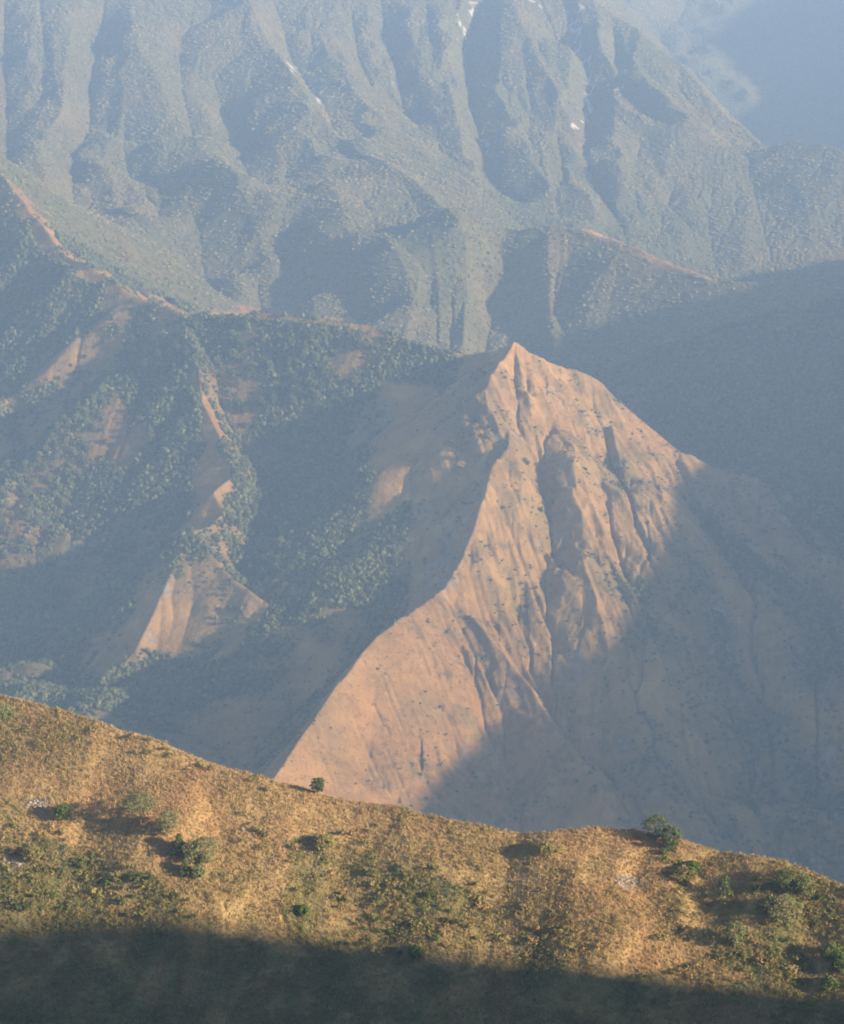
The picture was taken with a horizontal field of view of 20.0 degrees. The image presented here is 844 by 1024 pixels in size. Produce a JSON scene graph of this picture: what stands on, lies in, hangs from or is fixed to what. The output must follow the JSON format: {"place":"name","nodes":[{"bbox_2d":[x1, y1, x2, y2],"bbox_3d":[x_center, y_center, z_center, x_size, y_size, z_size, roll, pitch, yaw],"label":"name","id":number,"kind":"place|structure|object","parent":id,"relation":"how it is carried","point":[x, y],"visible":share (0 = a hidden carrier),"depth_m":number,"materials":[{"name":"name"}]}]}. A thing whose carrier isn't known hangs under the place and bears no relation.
{"place":"outdoors","nodes":[
{"label":"outdoors","id":0,"kind":"place"},
{"bbox_2d":[20,899,33,906],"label":"shrub","id":1,"kind":"object","parent":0,"point":[27,903],"visible":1,"depth_m":757.36,"materials":[{"name":"green plant"}]},
{"bbox_2d":[0,0,843,884],"bbox_3d":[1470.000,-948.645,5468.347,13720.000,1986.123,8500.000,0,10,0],"label":"mountains","id":2,"kind":"structure","parent":0,"point":[568,590],"depth_m":3232.36,"materials":[{"name":"brown stone"}]},
{"bbox_2d":[1,501,7,510],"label":"pine tree","id":3,"kind":"object","parent":2,"relation":"on","point":[5,505],"visible":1,"depth_m":3277.04,"materials":[{"name":"green plant"}]},
{"bbox_2d":[5,525,13,535],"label":"pine tree","id":4,"kind":"object","parent":2,"relation":"on","point":[9,528],"visible":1,"depth_m":3241.02,"materials":[{"name":"green plant"}]},
{"bbox_2d":[35,517,41,528],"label":"pine tree","id":5,"kind":"object","parent":2,"relation":"on","point":[38,523],"visible":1,"depth_m":3247.34,"materials":[{"name":"green plant"}]},
{"bbox_2d":[52,490,57,498],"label":"pine tree","id":6,"kind":"object","parent":2,"relation":"on","point":[54,494],"visible":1,"depth_m":3300.85,"materials":[{"name":"green plant"}]},
{"bbox_2d":[53,421,60,428],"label":"pine tree","id":7,"kind":"object","parent":2,"relation":"on","point":[57,426],"visible":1,"depth_m":3384.14,"materials":[{"name":"green plant"}]},
{"bbox_2d":[63,436,69,443],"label":"pine tree","id":8,"kind":"object","parent":2,"relation":"on","point":[66,439],"visible":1,"depth_m":3360.11,"materials":[{"name":"green plant"}]},
{"bbox_2d":[84,442,90,449],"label":"pine tree","id":9,"kind":"object","parent":2,"relation":"on","point":[88,446],"visible":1,"depth_m":3345.92,"materials":[{"name":"green plant"}]},
{"bbox_2d":[147,432,154,443],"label":"pine tree","id":10,"kind":"object","parent":2,"relation":"on","point":[153,436],"visible":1,"depth_m":3314.11,"materials":[{"name":"green plant"}]},
{"bbox_2d":[186,316,193,327],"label":"pine tree","id":11,"kind":"object","parent":2,"relation":"on","point":[190,319],"visible":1,"depth_m":3472.42,"materials":[{"name":"green plant"}]},
{"bbox_2d":[214,355,220,363],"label":"pine tree","id":12,"kind":"object","parent":2,"relation":"on","point":[216,357],"visible":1,"depth_m":3406.87,"materials":[{"name":"green plant"}]},
{"bbox_2d":[218,314,224,323],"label":"pine tree","id":13,"kind":"object","parent":2,"relation":"on","point":[222,320],"visible":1,"depth_m":3456.44,"materials":[{"name":"green plant"}]},
{"bbox_2d":[224,441,230,450],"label":"pine tree","id":14,"kind":"object","parent":2,"relation":"on","point":[227,444],"visible":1,"depth_m":3225.69,"materials":[{"name":"green plant"}]},
{"bbox_2d":[227,517,234,524],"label":"pine tree","id":15,"kind":"object","parent":2,"relation":"on","point":[231,520],"visible":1,"depth_m":3092.68,"materials":[{"name":"green plant"}]},
{"bbox_2d":[228,348,237,361],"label":"pine tree","id":16,"kind":"object","parent":2,"relation":"on","point":[232,352],"visible":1,"depth_m":3402.13,"materials":[{"name":"green plant"}]},
{"bbox_2d":[234,399,242,408],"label":"pine tree","id":17,"kind":"object","parent":2,"relation":"on","point":[239,405],"visible":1,"depth_m":3343.68,"materials":[{"name":"green plant"}]},
{"bbox_2d":[235,376,242,385],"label":"pine tree","id":18,"kind":"object","parent":2,"relation":"on","point":[237,380],"visible":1,"depth_m":3369.72,"materials":[{"name":"green plant"}]},
{"bbox_2d":[240,353,248,364],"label":"pine tree","id":19,"kind":"object","parent":2,"relation":"on","point":[245,357],"visible":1,"depth_m":3390.78,"materials":[{"name":"green plant"}]},
{"bbox_2d":[242,319,248,331],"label":"pine tree","id":20,"kind":"object","parent":2,"relation":"on","point":[246,322],"visible":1,"depth_m":3425.33,"materials":[{"name":"green plant"}]},
{"bbox_2d":[248,396,254,407],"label":"pine tree","id":21,"kind":"object","parent":2,"relation":"on","point":[250,402],"visible":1,"depth_m":3343.47,"materials":[{"name":"green plant"}]},
{"bbox_2d":[257,360,264,367],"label":"pine tree","id":22,"kind":"object","parent":2,"relation":"on","point":[260,362],"visible":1,"depth_m":3376.87,"materials":[{"name":"green plant"}]},
{"bbox_2d":[266,360,272,368],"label":"pine tree","id":23,"kind":"object","parent":2,"relation":"on","point":[269,362],"visible":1,"depth_m":3367.94,"materials":[{"name":"green plant"}]},
{"bbox_2d":[273,578,279,588],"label":"pine tree","id":24,"kind":"object","parent":2,"relation":"on","point":[276,582],"visible":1,"depth_m":2966.34,"materials":[{"name":"green plant"}]},
{"bbox_2d":[277,536,283,542],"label":"pine tree","id":25,"kind":"object","parent":2,"relation":"on","point":[280,539],"visible":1,"depth_m":3039.74,"materials":[{"name":"green plant"}]},
{"bbox_2d":[288,333,296,342],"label":"pine tree","id":26,"kind":"object","parent":2,"relation":"on","point":[292,336],"visible":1,"depth_m":3382.04,"materials":[{"name":"green plant"}]},
{"bbox_2d":[301,350,308,358],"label":"pine tree","id":27,"kind":"object","parent":2,"relation":"on","point":[304,353],"visible":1,"depth_m":3355.39,"materials":[{"name":"green plant"}]},
{"bbox_2d":[301,343,309,351],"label":"pine tree","id":28,"kind":"object","parent":2,"relation":"on","point":[304,346],"visible":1,"depth_m":3360.30,"materials":[{"name":"green plant"}]},
{"bbox_2d":[313,352,319,361],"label":"pine tree","id":29,"kind":"object","parent":2,"relation":"on","point":[317,354],"visible":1,"depth_m":3346.73,"materials":[{"name":"green plant"}]},
{"bbox_2d":[313,390,320,399],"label":"pine tree","id":30,"kind":"object","parent":2,"relation":"on","point":[316,393],"visible":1,"depth_m":3310.30,"materials":[{"name":"green plant"}]},
{"bbox_2d":[340,386,346,395],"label":"pine tree","id":31,"kind":"object","parent":2,"relation":"on","point":[343,390],"visible":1,"depth_m":3298.88,"materials":[{"name":"green plant"}]},
{"bbox_2d":[352,376,358,385],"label":"pine tree","id":32,"kind":"object","parent":2,"relation":"on","point":[357,381],"visible":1,"depth_m":3302.93,"materials":[{"name":"green plant"}]},
{"bbox_2d":[363,338,372,349],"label":"pine tree","id":33,"kind":"object","parent":2,"relation":"on","point":[368,341],"visible":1,"depth_m":3332.99,"materials":[{"name":"green plant"}]},
{"bbox_2d":[0,210,843,718],"bbox_3d":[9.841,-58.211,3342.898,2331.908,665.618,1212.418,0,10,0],"label":"forest","id":34,"kind":"object","parent":2,"relation":"on","point":[344,476],"visible":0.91,"depth_m":3273.95,"materials":[{"name":"green plant"}]},
{"bbox_2d":[0,0,843,459],"bbox_3d":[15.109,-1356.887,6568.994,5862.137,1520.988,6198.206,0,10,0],"label":"forest","id":35,"kind":"object","parent":2,"relation":"on","point":[368,114],"visible":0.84,"depth_m":5051.90,"materials":[{"name":"green plant"}]},
{"bbox_2d":[0,262,843,881],"bbox_3d":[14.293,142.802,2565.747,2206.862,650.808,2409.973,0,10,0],"label":"undergrowth","id":36,"kind":"object","parent":2,"relation":"on","point":[292,732],"visible":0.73,"depth_m":2896.18,"materials":[{"name":"green plant"}]},
{"bbox_2d":[0,315,843,873],"bbox_3d":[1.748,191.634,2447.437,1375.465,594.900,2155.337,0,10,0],"label":"grass","id":37,"kind":"structure","parent":2,"relation":"on","point":[478,615],"depth_m":2842.66,"materials":[{"name":"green plant"}]},
{"bbox_2d":[0,694,843,1023],"bbox_3d":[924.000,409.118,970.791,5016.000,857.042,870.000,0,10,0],"label":"hillside","id":38,"kind":"structure","parent":0,"point":[596,982],"depth_m":739.33,"materials":[{"name":"brown plant"}]},
{"bbox_2d":[0,704,15,721],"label":"bush","id":39,"kind":"object","parent":38,"relation":"on","point":[4,714],"visible":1,"depth_m":811.33,"materials":[{"name":"green plant"}]},
{"bbox_2d":[2,857,21,867],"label":"rock outcrop","id":40,"kind":"object","parent":38,"relation":"on","point":[4,859],"visible":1,"depth_m":769.96,"materials":[{"name":"grey stone"}]},
{"bbox_2d":[9,845,23,853],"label":"shrub","id":41,"kind":"object","parent":38,"relation":"on","point":[13,849],"visible":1,"depth_m":772.59,"materials":[{"name":"green plant"}]},
{"bbox_2d":[16,904,30,911],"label":"shrub","id":42,"kind":"object","parent":38,"relation":"on","point":[20,908],"visible":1,"depth_m":756.27,"materials":[{"name":"green plant"}]},
{"bbox_2d":[21,844,44,861],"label":"tree","id":43,"kind":"object","parent":38,"relation":"on","point":[30,850],"visible":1,"depth_m":768.23,"materials":[{"name":"green plant"}]},
{"bbox_2d":[26,800,45,808],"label":"rock outcrop","id":44,"kind":"object","parent":38,"relation":"on","point":[36,806],"visible":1,"depth_m":784.33,"materials":[{"name":"grey stone"}]},
{"bbox_2d":[31,892,42,898],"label":"shrub","id":45,"kind":"object","parent":38,"relation":"on","point":[39,895],"visible":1,"depth_m":759.03,"materials":[{"name":"green plant"}]},
{"bbox_2d":[53,803,72,820],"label":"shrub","id":46,"kind":"object","parent":38,"relation":"on","point":[61,809],"visible":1,"depth_m":777.26,"materials":[{"name":"green plant"}]},
{"bbox_2d":[76,860,89,868],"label":"shrub","id":47,"kind":"object","parent":38,"relation":"on","point":[80,865],"visible":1,"depth_m":765.37,"materials":[{"name":"green plant"}]},
{"bbox_2d":[89,888,101,895],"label":"shrub","id":48,"kind":"object","parent":38,"relation":"on","point":[93,891],"visible":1,"depth_m":757.72,"materials":[{"name":"yellow plant"}]},
{"bbox_2d":[105,917,117,926],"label":"shrub","id":49,"kind":"object","parent":38,"relation":"on","point":[109,919],"visible":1,"depth_m":750.01,"materials":[{"name":"green plant"}]},
{"bbox_2d":[115,896,125,904],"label":"shrub","id":50,"kind":"object","parent":38,"relation":"on","point":[122,901],"visible":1,"depth_m":752.61,"materials":[{"name":"green plant"}]},
{"bbox_2d":[125,908,136,915],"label":"shrub","id":51,"kind":"object","parent":38,"relation":"on","point":[133,909],"visible":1,"depth_m":750.22,"materials":[{"name":"green plant"}]},
{"bbox_2d":[127,874,141,881],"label":"shrub","id":52,"kind":"object","parent":38,"relation":"on","point":[130,878],"visible":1,"depth_m":756.51,"materials":[{"name":"green plant"}]},
{"bbox_2d":[119,791,158,828],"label":"tree","id":53,"kind":"object","parent":38,"relation":"on","point":[136,804],"visible":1,"depth_m":765.95,"materials":[{"name":"green plant"}]},
{"bbox_2d":[155,809,181,837],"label":"tree","id":54,"kind":"object","parent":38,"relation":"on","point":[164,826],"visible":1,"depth_m":761.17,"materials":[{"name":"green plant"}]},
{"bbox_2d":[169,833,186,857],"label":"pine tree","id":55,"kind":"object","parent":38,"relation":"on","point":[178,836],"visible":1,"depth_m":757.38,"materials":[{"name":"green plant"}]},
{"bbox_2d":[179,859,191,874],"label":"pine tree","id":56,"kind":"object","parent":38,"relation":"on","point":[185,866],"visible":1,"depth_m":753.15,"materials":[{"name":"green plant"}]},
{"bbox_2d":[179,839,201,864],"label":"pine tree","id":57,"kind":"object","parent":38,"relation":"on","point":[189,852],"visible":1,"depth_m":755.48,"materials":[{"name":"green plant"}]},
{"bbox_2d":[190,864,206,878],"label":"pine tree","id":58,"kind":"object","parent":38,"relation":"on","point":[199,870],"visible":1,"depth_m":751.75,"materials":[{"name":"green plant"}]},
{"bbox_2d":[190,834,218,868],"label":"pine tree","id":59,"kind":"object","parent":38,"relation":"on","point":[206,859],"visible":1,"depth_m":755.45,"materials":[{"name":"green plant"}]},
{"bbox_2d":[260,830,269,838],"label":"shrub","id":60,"kind":"object","parent":38,"relation":"on","point":[264,834],"visible":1,"depth_m":764.84,"materials":[{"name":"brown plant"}]},
{"bbox_2d":[295,904,311,916],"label":"tree","id":61,"kind":"object","parent":38,"relation":"on","point":[305,908],"visible":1,"depth_m":744.35,"materials":[{"name":"green plant"}]},
{"bbox_2d":[309,777,324,792],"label":"bush","id":62,"kind":"object","parent":38,"relation":"on","point":[319,785],"visible":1,"depth_m":773.32,"materials":[{"name":"green plant"}]},
{"bbox_2d":[313,833,335,850],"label":"bush","id":63,"kind":"object","parent":38,"relation":"on","point":[322,846],"visible":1,"depth_m":758.60,"materials":[{"name":"green plant"}]},
{"bbox_2d":[326,871,335,878],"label":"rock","id":64,"kind":"object","parent":38,"relation":"on","point":[330,874],"visible":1,"depth_m":752.99,"materials":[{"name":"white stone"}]},
{"bbox_2d":[337,939,348,945],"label":"shrub","id":65,"kind":"object","parent":38,"relation":"on","point":[344,942],"visible":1,"depth_m":736.78,"materials":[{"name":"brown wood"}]},
{"bbox_2d":[351,862,363,869],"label":"shrub","id":66,"kind":"object","parent":38,"relation":"on","point":[360,864],"visible":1,"depth_m":754.36,"materials":[{"name":"green plant"}]},
{"bbox_2d":[358,839,372,845],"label":"shrub","id":67,"kind":"object","parent":38,"relation":"on","point":[370,841],"visible":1,"depth_m":758.50,"materials":[{"name":"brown plant"}]},
{"bbox_2d":[365,868,376,874],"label":"shrub","id":68,"kind":"object","parent":38,"relation":"on","point":[373,872],"visible":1,"depth_m":751.00,"materials":[{"name":"green plant"}]},
{"bbox_2d":[368,880,379,888],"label":"shrub","id":69,"kind":"object","parent":38,"relation":"on","point":[372,883],"visible":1,"depth_m":748.48,"materials":[{"name":"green plant"}]},
{"bbox_2d":[368,946,382,955],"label":"shrub","id":70,"kind":"object","parent":38,"relation":"on","point":[372,950],"visible":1,"depth_m":732.64,"materials":[{"name":"green plant"}]},
{"bbox_2d":[406,944,425,958],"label":"tree","id":71,"kind":"object","parent":38,"relation":"on","point":[412,954],"visible":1,"depth_m":727.20,"materials":[{"name":"green plant"}]},
{"bbox_2d":[411,917,421,925],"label":"shrub","id":72,"kind":"object","parent":38,"relation":"on","point":[418,921],"visible":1,"depth_m":735.77,"materials":[{"name":"brown plant"}]},
{"bbox_2d":[0,694,843,1023],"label":"undergrowth","id":73,"kind":"object","parent":38,"relation":"on","point":[356,1000],"visible":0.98,"depth_m":733.11,"materials":[{"name":"green plant"}]},
{"bbox_2d":[452,918,464,924],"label":"shrub","id":74,"kind":"object","parent":38,"relation":"on","point":[457,921],"visible":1,"depth_m":732.97,"materials":[{"name":"green plant"}]},
{"bbox_2d":[476,900,488,909],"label":"shrub","id":75,"kind":"object","parent":38,"relation":"on","point":[479,905],"visible":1,"depth_m":736.41,"materials":[{"name":"brown plant"}]},
{"bbox_2d":[495,934,508,941],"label":"shrub","id":76,"kind":"object","parent":38,"relation":"on","point":[504,938],"visible":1,"depth_m":727.46,"materials":[{"name":"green plant"}]},
{"bbox_2d":[526,935,539,943],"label":"shrub","id":77,"kind":"object","parent":38,"relation":"on","point":[533,940],"visible":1,"depth_m":724.45,"materials":[{"name":"brown plant"}]},
{"bbox_2d":[536,839,565,854],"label":"tree","id":78,"kind":"object","parent":38,"relation":"on","point":[543,848],"visible":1,"depth_m":742.20,"materials":[{"name":"green plant"}]},
{"bbox_2d":[568,944,580,951],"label":"shrub","id":79,"kind":"object","parent":38,"relation":"on","point":[571,945],"visible":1,"depth_m":717.63,"materials":[{"name":"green plant"}]},
{"bbox_2d":[593,940,602,948],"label":"shrub","id":80,"kind":"object","parent":38,"relation":"on","point":[596,944],"visible":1,"depth_m":715.17,"materials":[{"name":"brown plant"}]},
{"bbox_2d":[615,877,634,885],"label":"rock outcrop","id":81,"kind":"object","parent":38,"relation":"on","point":[627,881],"visible":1,"depth_m":733.33,"materials":[{"name":"grey stone"}]},
{"bbox_2d":[640,813,668,840],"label":"tree","id":82,"kind":"object","parent":38,"relation":"on","point":[653,818],"visible":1,"depth_m":741.22,"materials":[{"name":"green plant"}]},
{"bbox_2d":[659,847,671,854],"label":"shrub","id":83,"kind":"object","parent":38,"relation":"on","point":[664,851],"visible":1,"depth_m":737.61,"materials":[{"name":"green plant"}]},
{"bbox_2d":[661,823,682,847],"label":"tree","id":84,"kind":"object","parent":38,"relation":"on","point":[669,840],"visible":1,"depth_m":738.18,"materials":[{"name":"green plant"}]},
{"bbox_2d":[671,864,695,883],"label":"tree","id":85,"kind":"object","parent":38,"relation":"on","point":[682,875],"visible":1,"depth_m":731.32,"materials":[{"name":"green plant"}]},
{"bbox_2d":[681,962,691,970],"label":"shrub","id":86,"kind":"object","parent":38,"relation":"on","point":[685,968],"visible":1,"depth_m":708.30,"materials":[{"name":"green plant"}]},
{"bbox_2d":[685,970,692,978],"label":"shrub","id":87,"kind":"object","parent":38,"relation":"on","point":[689,972],"visible":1,"depth_m":706.70,"materials":[{"name":"brown plant"}]},
{"bbox_2d":[684,859,701,876],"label":"tree","id":88,"kind":"object","parent":38,"relation":"on","point":[693,863],"visible":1,"depth_m":733.30,"materials":[{"name":"green plant"}]},
{"bbox_2d":[702,930,713,939],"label":"shrub","id":89,"kind":"object","parent":38,"relation":"on","point":[707,935],"visible":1,"depth_m":715.87,"materials":[{"name":"green plant"}]},
{"bbox_2d":[710,872,736,904],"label":"pine tree","id":90,"kind":"object","parent":38,"relation":"on","point":[723,883],"visible":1,"depth_m":724.40,"materials":[{"name":"green plant"}]},
{"bbox_2d":[722,919,746,946],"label":"pine tree","id":91,"kind":"object","parent":38,"relation":"on","point":[735,941],"visible":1,"depth_m":710.11,"materials":[{"name":"green plant"}]},
{"bbox_2d":[758,895,782,914],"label":"tree","id":92,"kind":"object","parent":38,"relation":"on","point":[766,900],"visible":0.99,"depth_m":715.65,"materials":[{"name":"green plant"}]},
{"bbox_2d":[767,883,781,891],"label":"shrub","id":93,"kind":"object","parent":38,"relation":"on","point":[776,887],"visible":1,"depth_m":722.32,"materials":[{"name":"green plant"}]},
{"bbox_2d":[765,893,807,922],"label":"tree","id":94,"kind":"object","parent":38,"relation":"on","point":[788,900],"visible":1,"depth_m":712.67,"materials":[{"name":"green plant"}]},
{"bbox_2d":[773,866,810,893],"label":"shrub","id":95,"kind":"object","parent":38,"relation":"on","point":[780,873],"visible":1,"depth_m":719.90,"materials":[{"name":"green plant"}]},
{"bbox_2d":[787,964,800,972],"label":"shrub","id":96,"kind":"object","parent":38,"relation":"on","point":[791,968],"visible":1,"depth_m":702.75,"materials":[{"name":"brown plant"}]},
{"bbox_2d":[788,955,801,960],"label":"shrub","id":97,"kind":"object","parent":38,"relation":"on","point":[797,957],"visible":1,"depth_m":704.84,"materials":[{"name":"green plant"}]},
{"bbox_2d":[793,876,819,900],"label":"pine tree","id":98,"kind":"object","parent":38,"relation":"on","point":[812,884],"visible":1,"depth_m":718.21,"materials":[{"name":"green plant"}]},
{"bbox_2d":[817,894,826,901],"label":"shrub","id":99,"kind":"object","parent":38,"relation":"on","point":[820,896],"visible":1,"depth_m":718.57,"materials":[{"name":"green plant"}]},
{"bbox_2d":[818,975,840,990],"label":"tree","id":100,"kind":"object","parent":38,"relation":"on","point":[824,985],"visible":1,"depth_m":694.53,"materials":[{"name":"green plant"}]},
{"bbox_2d":[818,941,843,961],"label":"tree","id":101,"kind":"object","parent":38,"relation":"on","point":[826,951],"visible":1,"depth_m":702.18,"materials":[{"name":"green plant"}]},
{"bbox_2d":[828,953,843,972],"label":"tree","id":102,"kind":"object","parent":38,"relation":"on","point":[840,958],"visible":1,"depth_m":697.90,"materials":[{"name":"green plant"}]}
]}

